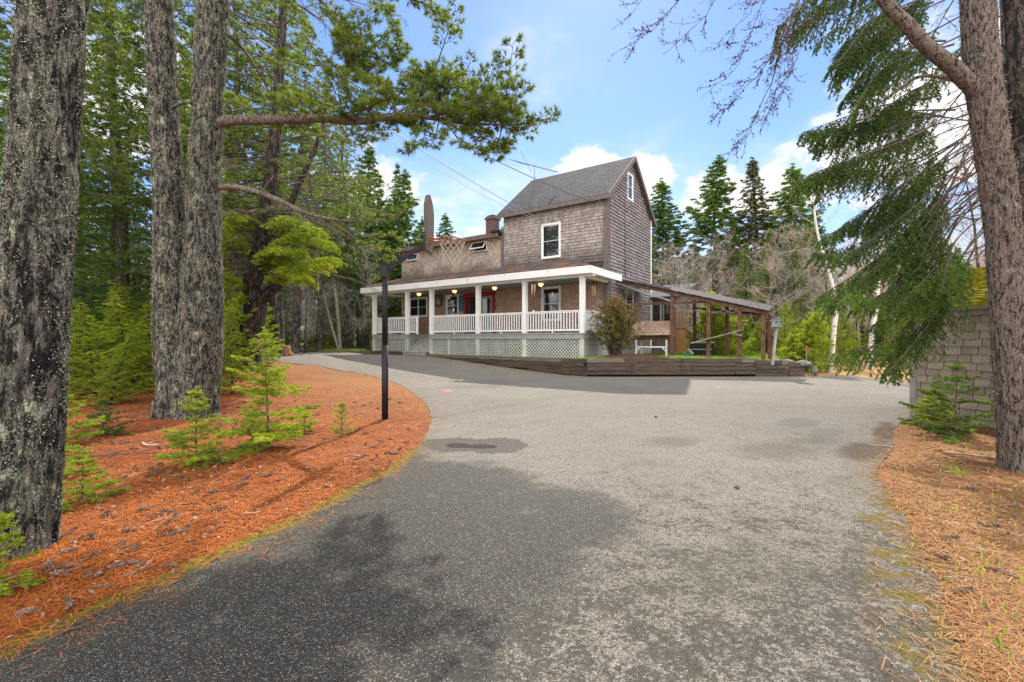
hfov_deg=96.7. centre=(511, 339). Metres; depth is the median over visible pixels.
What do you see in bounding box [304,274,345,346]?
bare tree
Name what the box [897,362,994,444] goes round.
fir sapling
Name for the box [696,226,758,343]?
bare tree
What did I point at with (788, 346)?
young pine
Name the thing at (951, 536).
pine cone
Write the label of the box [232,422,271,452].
fir sapling
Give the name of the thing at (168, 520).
pine cone
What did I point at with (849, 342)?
fir tree
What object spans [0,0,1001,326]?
sky
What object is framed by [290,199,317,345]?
spruce tree
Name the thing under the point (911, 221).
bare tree
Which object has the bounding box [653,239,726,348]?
bare tree
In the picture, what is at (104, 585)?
pine cone
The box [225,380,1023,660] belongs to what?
sprouts
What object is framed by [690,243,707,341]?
spruce tree
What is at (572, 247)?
shingled house
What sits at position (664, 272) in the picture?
bare tree
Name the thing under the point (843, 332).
fir tree
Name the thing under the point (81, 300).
spruce tree
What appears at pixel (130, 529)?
pine cone
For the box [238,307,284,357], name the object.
fir tree
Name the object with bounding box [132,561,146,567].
pine cone
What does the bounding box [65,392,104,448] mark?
fir sapling
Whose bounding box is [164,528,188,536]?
pine cone
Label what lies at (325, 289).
spruce tree
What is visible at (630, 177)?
window
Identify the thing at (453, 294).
wind chime
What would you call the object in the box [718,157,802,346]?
spruce tree
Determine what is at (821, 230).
tree
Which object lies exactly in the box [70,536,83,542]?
pine cone
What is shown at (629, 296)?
window
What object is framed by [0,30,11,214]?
spruce tree
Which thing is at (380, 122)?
overhead cable
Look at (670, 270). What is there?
bare tree
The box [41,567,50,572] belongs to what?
pine cone
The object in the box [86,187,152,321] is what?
spruce tree
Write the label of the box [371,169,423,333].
pine tree
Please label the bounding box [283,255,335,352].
bare tree
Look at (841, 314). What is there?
fir tree
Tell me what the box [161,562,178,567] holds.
pine cone
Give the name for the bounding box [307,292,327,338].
bare tree
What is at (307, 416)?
fir sapling
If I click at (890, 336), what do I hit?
bare tree
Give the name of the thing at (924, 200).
bare tree
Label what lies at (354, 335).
woods
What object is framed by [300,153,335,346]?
spruce tree
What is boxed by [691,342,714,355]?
storage crate
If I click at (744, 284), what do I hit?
spruce tree
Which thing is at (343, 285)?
spruce tree
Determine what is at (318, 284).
birch tree
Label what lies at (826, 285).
bare tree
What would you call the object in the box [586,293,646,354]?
rhododendron bush
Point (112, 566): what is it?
pine cone
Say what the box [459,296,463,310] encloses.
blue sign
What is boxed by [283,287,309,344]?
bare tree
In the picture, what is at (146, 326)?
fir tree
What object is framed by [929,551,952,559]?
pine cone
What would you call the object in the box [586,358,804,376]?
retaining wall
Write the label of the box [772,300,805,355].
fir tree
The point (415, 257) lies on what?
awning window
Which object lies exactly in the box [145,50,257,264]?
pine tree
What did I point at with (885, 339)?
fir tree
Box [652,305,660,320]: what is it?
window
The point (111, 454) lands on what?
fallen twig
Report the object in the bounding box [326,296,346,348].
fir tree
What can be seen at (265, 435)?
fir sapling
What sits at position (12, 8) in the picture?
pine tree
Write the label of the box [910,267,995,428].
shed
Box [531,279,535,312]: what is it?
wind chime
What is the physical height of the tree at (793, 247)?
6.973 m
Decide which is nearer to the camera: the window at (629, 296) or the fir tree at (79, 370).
the fir tree at (79, 370)
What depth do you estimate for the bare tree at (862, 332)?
28.20 m
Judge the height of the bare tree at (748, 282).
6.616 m
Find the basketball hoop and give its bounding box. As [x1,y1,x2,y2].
[380,195,465,419]
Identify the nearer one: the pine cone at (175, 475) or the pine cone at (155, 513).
the pine cone at (155, 513)
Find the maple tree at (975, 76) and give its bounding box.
[608,0,1023,473]
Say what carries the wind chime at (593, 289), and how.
hanging from the shingled house at (572, 247)
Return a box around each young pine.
[685,284,754,355]
[777,331,804,368]
[779,307,836,371]
[841,336,860,360]
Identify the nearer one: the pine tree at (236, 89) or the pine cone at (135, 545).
the pine cone at (135, 545)
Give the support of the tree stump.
on the ground at (314, 377)
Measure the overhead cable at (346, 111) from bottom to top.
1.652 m
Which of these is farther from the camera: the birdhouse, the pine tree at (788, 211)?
the pine tree at (788, 211)
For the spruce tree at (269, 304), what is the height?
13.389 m
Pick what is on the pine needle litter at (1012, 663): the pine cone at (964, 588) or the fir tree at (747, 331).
the pine cone at (964, 588)
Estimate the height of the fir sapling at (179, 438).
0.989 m
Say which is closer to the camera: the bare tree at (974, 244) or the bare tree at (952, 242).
the bare tree at (974, 244)
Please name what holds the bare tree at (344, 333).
on the lawn at (633, 356)
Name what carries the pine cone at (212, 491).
on the ground at (314, 377)
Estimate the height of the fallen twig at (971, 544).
0.019 m
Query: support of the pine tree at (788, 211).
on the ground at (314, 377)
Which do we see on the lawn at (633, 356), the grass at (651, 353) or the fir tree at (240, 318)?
the grass at (651, 353)
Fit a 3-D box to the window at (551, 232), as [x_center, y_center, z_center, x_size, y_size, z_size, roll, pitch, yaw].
[1.920,-4.865,22.480,1.100,1.730,0.075,0,0,35]
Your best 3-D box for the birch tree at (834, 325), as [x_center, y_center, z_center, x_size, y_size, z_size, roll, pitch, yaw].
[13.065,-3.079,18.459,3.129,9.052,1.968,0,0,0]
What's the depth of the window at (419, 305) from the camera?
27.75 m
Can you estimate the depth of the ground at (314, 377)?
4.91 m
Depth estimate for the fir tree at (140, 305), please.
17.00 m
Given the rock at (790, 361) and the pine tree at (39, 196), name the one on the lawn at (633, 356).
the rock at (790, 361)
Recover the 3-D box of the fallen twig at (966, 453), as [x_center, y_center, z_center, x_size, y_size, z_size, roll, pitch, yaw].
[5.516,1.379,5.471,0.114,0.026,0.447,0,0,-43]
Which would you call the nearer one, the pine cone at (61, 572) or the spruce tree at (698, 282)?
the pine cone at (61, 572)
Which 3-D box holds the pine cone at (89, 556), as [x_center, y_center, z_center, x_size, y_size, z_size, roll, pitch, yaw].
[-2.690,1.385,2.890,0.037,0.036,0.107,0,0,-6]
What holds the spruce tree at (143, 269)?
on the ground at (314, 377)
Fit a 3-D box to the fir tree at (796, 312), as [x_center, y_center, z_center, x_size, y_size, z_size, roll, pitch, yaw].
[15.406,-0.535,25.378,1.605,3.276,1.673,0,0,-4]
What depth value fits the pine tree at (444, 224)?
45.98 m
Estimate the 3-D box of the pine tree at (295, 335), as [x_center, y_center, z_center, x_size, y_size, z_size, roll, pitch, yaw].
[-11.805,-7.845,24.031,6.166,18.010,6.789,0,0,-17]
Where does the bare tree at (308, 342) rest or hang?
on the lawn at (633, 356)
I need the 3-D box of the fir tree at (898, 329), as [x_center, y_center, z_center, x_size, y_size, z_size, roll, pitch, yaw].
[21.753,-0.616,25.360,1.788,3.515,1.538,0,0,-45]
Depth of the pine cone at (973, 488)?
4.20 m
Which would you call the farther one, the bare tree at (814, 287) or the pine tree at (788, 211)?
the pine tree at (788, 211)
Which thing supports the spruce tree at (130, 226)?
on the ground at (314, 377)
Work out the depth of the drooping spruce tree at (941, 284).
6.08 m
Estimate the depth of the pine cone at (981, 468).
4.82 m
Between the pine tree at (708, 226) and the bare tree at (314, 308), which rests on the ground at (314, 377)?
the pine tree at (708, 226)
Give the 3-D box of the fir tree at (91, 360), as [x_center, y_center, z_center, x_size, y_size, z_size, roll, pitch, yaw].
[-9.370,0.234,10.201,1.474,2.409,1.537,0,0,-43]
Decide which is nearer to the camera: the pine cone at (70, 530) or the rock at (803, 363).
the pine cone at (70, 530)
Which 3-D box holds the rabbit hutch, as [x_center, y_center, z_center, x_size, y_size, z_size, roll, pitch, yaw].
[6.607,0.012,21.241,1.800,1.716,1.278,0,0,35]
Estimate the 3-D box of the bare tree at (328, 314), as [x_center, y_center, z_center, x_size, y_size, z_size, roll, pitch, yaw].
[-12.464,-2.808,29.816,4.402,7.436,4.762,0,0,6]
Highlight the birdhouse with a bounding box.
[769,317,782,364]
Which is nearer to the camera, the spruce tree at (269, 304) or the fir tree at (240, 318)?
the fir tree at (240, 318)
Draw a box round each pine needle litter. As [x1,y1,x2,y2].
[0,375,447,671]
[839,393,1023,681]
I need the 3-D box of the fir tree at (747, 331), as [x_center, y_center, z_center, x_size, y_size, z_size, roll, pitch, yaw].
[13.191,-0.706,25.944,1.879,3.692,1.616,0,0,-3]
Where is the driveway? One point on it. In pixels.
(506, 524)
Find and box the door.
[464,291,494,333]
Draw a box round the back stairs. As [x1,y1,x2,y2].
[676,309,722,352]
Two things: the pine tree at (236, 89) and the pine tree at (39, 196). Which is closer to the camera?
the pine tree at (39, 196)
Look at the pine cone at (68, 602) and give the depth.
2.42 m
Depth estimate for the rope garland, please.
19.12 m
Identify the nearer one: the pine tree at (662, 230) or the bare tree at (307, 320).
the bare tree at (307, 320)
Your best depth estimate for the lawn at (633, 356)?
18.16 m
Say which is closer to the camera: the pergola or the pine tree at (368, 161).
the pergola
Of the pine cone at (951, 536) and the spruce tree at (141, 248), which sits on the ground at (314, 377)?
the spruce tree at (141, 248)
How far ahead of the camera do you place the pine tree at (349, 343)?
30.86 m
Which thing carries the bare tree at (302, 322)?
on the lawn at (633, 356)
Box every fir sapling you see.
[0,510,46,595]
[61,489,78,513]
[62,455,131,507]
[63,428,95,476]
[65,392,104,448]
[79,398,133,436]
[154,385,238,470]
[205,327,321,460]
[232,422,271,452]
[289,414,320,434]
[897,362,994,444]
[907,389,977,433]
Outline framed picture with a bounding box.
[434,295,441,306]
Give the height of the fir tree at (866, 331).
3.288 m
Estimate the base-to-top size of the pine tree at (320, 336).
17.214 m
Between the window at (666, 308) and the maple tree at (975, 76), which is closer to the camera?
the maple tree at (975, 76)
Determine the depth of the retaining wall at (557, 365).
18.98 m
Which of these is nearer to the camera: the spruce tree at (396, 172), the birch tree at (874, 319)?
the birch tree at (874, 319)
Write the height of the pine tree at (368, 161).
16.347 m
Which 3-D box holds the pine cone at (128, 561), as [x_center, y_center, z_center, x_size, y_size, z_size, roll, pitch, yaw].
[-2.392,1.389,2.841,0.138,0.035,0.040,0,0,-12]
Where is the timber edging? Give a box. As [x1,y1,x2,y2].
[300,350,401,354]
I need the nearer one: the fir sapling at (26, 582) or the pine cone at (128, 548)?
the fir sapling at (26, 582)
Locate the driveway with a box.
[0,352,986,681]
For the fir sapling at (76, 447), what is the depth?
4.61 m
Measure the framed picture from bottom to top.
0.680 m
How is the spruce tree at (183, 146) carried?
on the ground at (314, 377)
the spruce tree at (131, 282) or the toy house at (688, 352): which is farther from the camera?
the spruce tree at (131, 282)
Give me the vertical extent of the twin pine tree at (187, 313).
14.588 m
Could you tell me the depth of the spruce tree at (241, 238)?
25.25 m
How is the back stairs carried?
attached to the shingled house at (572, 247)
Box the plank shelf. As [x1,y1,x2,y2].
[691,330,741,343]
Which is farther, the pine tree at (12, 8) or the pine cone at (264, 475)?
the pine tree at (12, 8)
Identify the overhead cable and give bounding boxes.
[192,0,539,220]
[228,16,541,219]
[229,10,594,202]
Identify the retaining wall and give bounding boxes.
[426,354,587,376]
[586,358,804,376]
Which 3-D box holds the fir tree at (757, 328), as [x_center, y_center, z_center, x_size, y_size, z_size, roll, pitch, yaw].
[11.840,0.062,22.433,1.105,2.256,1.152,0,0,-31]
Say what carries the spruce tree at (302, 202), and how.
on the ground at (314, 377)
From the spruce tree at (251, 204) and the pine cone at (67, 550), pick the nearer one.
the pine cone at (67, 550)
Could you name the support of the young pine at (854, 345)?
on the ground at (314, 377)
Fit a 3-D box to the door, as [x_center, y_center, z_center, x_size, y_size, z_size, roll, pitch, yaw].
[-1.804,-1.420,25.065,2.120,2.300,0.070,0,0,35]
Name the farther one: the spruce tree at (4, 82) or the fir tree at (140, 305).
the fir tree at (140, 305)
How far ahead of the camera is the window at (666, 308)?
25.54 m
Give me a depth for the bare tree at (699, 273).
31.32 m
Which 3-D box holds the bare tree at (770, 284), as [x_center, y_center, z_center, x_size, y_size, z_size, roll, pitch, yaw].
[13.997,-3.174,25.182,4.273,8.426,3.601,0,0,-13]
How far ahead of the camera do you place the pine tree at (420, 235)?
44.12 m
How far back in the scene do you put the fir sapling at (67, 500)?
3.69 m
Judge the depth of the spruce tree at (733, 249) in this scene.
49.94 m
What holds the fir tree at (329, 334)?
on the lawn at (633, 356)
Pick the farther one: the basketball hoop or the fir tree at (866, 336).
the fir tree at (866, 336)
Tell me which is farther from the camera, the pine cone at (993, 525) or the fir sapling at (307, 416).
the fir sapling at (307, 416)
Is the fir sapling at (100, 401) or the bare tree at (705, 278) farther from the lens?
the bare tree at (705, 278)
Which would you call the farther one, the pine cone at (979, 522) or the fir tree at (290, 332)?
the fir tree at (290, 332)
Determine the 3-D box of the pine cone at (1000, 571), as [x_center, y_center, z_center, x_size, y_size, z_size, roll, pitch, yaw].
[2.945,1.403,2.755,0.036,0.034,0.133,0,0,-38]
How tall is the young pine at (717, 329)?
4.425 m
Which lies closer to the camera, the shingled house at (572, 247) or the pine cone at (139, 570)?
the pine cone at (139, 570)
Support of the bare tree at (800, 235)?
on the ground at (314, 377)
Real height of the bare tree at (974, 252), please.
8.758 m
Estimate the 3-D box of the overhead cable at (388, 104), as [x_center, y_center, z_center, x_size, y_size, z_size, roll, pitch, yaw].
[-2.404,-6.998,14.007,0.030,1.552,18.772,0,0,42]
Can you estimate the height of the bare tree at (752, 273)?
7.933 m
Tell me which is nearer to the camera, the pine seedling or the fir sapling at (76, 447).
the fir sapling at (76, 447)
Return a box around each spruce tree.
[0,0,100,370]
[0,23,151,370]
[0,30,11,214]
[71,104,110,343]
[72,1,152,356]
[84,137,151,306]
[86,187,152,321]
[125,40,242,341]
[130,189,152,322]
[140,212,152,295]
[222,105,272,338]
[239,144,266,284]
[242,186,311,350]
[282,152,302,327]
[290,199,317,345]
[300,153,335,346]
[302,187,344,344]
[326,187,353,346]
[329,222,359,344]
[345,274,370,348]
[361,197,394,346]
[373,163,408,304]
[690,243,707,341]
[704,216,744,327]
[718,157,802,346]
[729,243,776,351]
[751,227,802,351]
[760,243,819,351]
[769,0,1023,387]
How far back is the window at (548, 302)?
22.49 m
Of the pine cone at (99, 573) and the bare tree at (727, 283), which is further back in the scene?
the bare tree at (727, 283)
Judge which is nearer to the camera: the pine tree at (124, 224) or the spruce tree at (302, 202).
the pine tree at (124, 224)
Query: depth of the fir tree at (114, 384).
9.40 m
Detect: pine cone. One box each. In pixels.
[13,606,43,615]
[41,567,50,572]
[43,558,53,567]
[48,569,70,576]
[50,562,79,570]
[52,547,78,554]
[60,527,78,536]
[63,597,73,610]
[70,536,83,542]
[79,552,94,561]
[82,572,91,578]
[88,533,97,538]
[92,583,115,587]
[95,571,102,576]
[106,560,124,570]
[110,547,125,551]
[115,559,140,563]
[119,547,130,554]
[122,528,138,531]
[122,565,151,576]
[131,543,139,549]
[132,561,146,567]
[143,512,164,516]
[158,508,174,512]
[160,517,172,524]
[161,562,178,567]
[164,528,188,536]
[170,474,182,477]
[206,489,218,493]
[208,505,227,510]
[232,482,248,486]
[259,473,271,476]
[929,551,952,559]
[940,534,959,538]
[951,586,974,592]
[966,487,979,491]
[975,519,986,526]
[977,467,992,470]
[983,523,1000,527]
[983,566,1013,576]
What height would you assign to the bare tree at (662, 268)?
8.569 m
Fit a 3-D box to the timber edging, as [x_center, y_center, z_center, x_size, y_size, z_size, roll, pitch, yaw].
[-10.252,0.805,26.331,9.305,0.311,0.925,0,0,19]
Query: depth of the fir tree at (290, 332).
38.79 m
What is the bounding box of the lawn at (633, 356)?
[372,353,795,372]
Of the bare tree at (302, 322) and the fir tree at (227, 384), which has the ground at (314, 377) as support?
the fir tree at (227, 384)
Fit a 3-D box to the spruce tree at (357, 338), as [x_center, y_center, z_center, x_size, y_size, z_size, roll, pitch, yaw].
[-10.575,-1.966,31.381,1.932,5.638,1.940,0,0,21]
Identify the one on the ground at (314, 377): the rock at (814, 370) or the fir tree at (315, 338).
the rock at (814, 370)
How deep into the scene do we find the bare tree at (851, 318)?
31.78 m
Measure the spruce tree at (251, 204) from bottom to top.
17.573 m
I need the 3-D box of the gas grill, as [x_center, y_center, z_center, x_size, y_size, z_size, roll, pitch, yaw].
[-6.687,-0.805,26.635,1.500,1.070,0.604,0,0,35]
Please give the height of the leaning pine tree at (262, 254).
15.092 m
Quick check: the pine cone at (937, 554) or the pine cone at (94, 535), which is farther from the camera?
the pine cone at (94, 535)
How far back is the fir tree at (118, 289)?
12.98 m
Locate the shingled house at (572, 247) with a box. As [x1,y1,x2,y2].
[360,151,696,357]
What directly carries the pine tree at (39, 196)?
on the ground at (314, 377)
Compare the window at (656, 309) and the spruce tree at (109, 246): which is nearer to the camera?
the spruce tree at (109, 246)
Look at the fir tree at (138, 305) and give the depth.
18.36 m
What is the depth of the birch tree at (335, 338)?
30.74 m
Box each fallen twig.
[87,448,160,456]
[141,442,158,445]
[941,576,982,580]
[945,451,993,456]
[948,537,998,557]
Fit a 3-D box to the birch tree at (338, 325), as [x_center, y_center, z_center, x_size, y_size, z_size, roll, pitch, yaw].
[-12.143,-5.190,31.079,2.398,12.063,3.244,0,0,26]
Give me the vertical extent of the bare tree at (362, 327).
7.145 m
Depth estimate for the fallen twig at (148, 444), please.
5.86 m
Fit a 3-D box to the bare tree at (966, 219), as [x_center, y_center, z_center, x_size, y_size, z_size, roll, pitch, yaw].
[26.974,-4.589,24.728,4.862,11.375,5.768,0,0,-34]
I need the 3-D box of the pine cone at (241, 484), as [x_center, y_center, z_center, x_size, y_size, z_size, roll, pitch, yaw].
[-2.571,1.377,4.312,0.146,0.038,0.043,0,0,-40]
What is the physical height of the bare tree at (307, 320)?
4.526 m
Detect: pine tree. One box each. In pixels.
[0,0,89,560]
[0,0,190,357]
[0,0,285,321]
[0,4,98,247]
[86,0,561,419]
[105,0,428,370]
[133,0,330,345]
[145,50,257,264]
[189,0,363,356]
[225,31,349,353]
[287,91,366,349]
[303,125,392,348]
[314,145,405,347]
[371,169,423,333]
[412,216,423,242]
[435,213,455,240]
[649,177,701,306]
[668,155,761,318]
[748,162,850,318]
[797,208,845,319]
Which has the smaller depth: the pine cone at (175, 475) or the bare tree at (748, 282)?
the pine cone at (175, 475)
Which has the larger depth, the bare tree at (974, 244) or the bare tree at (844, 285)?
the bare tree at (844, 285)
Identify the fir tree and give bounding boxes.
[67,303,110,390]
[68,297,134,401]
[70,277,151,372]
[81,330,143,405]
[90,291,154,392]
[109,285,150,353]
[127,296,151,348]
[127,296,154,386]
[220,302,257,394]
[222,241,267,372]
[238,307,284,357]
[285,306,305,346]
[302,286,333,348]
[324,305,337,347]
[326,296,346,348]
[369,302,400,344]
[733,298,760,352]
[744,320,760,354]
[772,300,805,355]
[777,300,803,353]
[812,298,847,361]
[837,306,866,353]
[838,317,858,350]
[842,340,857,370]
[857,318,876,349]
[861,322,875,352]
[877,327,898,358]
[888,313,904,350]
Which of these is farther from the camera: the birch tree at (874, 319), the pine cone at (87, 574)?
the birch tree at (874, 319)
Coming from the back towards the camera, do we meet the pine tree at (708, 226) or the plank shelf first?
the pine tree at (708, 226)
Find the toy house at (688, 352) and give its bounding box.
[683,349,693,355]
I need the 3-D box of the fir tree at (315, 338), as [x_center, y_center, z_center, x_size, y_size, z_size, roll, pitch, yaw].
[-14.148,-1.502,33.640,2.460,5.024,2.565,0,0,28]
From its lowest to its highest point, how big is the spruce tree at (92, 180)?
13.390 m
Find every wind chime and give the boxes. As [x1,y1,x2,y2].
[452,288,454,310]
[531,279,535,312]
[592,280,595,310]
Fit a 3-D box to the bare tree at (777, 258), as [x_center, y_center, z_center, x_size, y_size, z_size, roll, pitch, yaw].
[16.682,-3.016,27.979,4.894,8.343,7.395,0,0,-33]
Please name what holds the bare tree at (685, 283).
on the ground at (314, 377)
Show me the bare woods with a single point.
(973, 262)
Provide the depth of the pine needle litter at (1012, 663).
3.04 m
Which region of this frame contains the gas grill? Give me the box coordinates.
[390,316,404,333]
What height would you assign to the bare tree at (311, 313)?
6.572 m
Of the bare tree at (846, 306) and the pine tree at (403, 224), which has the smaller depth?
the bare tree at (846, 306)
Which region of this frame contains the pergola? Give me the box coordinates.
[616,279,773,359]
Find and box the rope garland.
[673,304,756,323]
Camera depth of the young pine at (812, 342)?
18.59 m
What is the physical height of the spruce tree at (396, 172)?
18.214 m
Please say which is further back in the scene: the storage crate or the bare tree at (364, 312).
the bare tree at (364, 312)
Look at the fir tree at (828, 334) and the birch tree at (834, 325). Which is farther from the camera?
the fir tree at (828, 334)
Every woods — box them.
[73,264,974,336]
[654,227,985,341]
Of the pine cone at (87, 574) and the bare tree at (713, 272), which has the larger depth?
the bare tree at (713, 272)
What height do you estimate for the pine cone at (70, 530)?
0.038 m
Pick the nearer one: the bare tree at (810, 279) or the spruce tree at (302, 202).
the bare tree at (810, 279)
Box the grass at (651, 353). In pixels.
[303,347,783,359]
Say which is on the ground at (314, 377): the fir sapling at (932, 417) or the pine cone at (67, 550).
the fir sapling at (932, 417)
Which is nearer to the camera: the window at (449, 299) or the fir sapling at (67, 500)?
the fir sapling at (67, 500)
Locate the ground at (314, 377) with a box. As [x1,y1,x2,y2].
[0,331,1023,681]
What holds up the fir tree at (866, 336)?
on the ground at (314, 377)
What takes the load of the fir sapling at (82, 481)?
on the ground at (314, 377)
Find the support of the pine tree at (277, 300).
on the ground at (314, 377)
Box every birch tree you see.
[302,218,335,308]
[314,269,344,348]
[324,206,356,349]
[790,157,850,372]
[845,189,897,368]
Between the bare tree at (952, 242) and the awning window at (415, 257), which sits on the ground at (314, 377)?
the bare tree at (952, 242)
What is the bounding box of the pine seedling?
[328,401,356,435]
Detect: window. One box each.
[407,253,418,261]
[410,297,427,316]
[446,294,458,314]
[469,241,486,252]
[541,222,560,258]
[541,286,560,320]
[625,289,633,310]
[627,172,632,202]
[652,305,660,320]
[663,304,669,320]
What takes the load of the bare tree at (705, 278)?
on the ground at (314, 377)
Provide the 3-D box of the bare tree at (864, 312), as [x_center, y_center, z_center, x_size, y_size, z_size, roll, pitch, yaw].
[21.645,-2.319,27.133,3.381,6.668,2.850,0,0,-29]
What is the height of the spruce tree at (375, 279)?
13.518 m
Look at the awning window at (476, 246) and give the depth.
24.94 m
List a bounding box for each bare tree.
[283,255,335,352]
[283,283,317,348]
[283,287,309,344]
[284,284,310,337]
[284,289,316,338]
[287,253,352,335]
[291,280,317,346]
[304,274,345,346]
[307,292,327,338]
[325,242,401,349]
[326,282,364,348]
[342,270,381,336]
[652,247,682,284]
[652,254,684,284]
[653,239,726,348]
[656,244,693,299]
[656,255,702,335]
[668,245,727,339]
[679,238,749,338]
[692,256,717,323]
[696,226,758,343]
[713,268,741,297]
[718,240,777,329]
[726,204,814,352]
[736,266,764,327]
[751,226,847,329]
[759,242,820,338]
[767,226,840,318]
[786,242,843,329]
[797,260,842,322]
[798,244,865,355]
[807,267,857,343]
[813,139,975,328]
[828,238,867,343]
[832,270,863,351]
[838,160,913,359]
[839,263,880,344]
[841,251,880,329]
[851,143,977,344]
[905,216,966,297]
[906,127,985,267]
[949,181,982,267]
[962,211,984,266]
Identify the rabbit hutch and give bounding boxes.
[632,321,676,355]
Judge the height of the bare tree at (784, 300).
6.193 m
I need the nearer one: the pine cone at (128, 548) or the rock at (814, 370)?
the pine cone at (128, 548)
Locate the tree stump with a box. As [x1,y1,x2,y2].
[285,345,292,355]
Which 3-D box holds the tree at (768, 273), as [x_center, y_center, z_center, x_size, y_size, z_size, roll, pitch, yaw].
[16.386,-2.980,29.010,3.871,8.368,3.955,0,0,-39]
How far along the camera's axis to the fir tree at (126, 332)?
10.55 m
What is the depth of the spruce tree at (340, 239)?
38.38 m
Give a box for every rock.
[774,359,794,362]
[794,360,811,366]
[810,365,817,374]
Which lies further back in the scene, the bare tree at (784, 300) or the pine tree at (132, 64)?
the bare tree at (784, 300)
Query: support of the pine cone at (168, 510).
on the ground at (314, 377)
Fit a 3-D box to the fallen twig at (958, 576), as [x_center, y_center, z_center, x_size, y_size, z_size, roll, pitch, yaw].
[2.668,1.414,2.689,0.220,0.012,0.053,0,0,6]

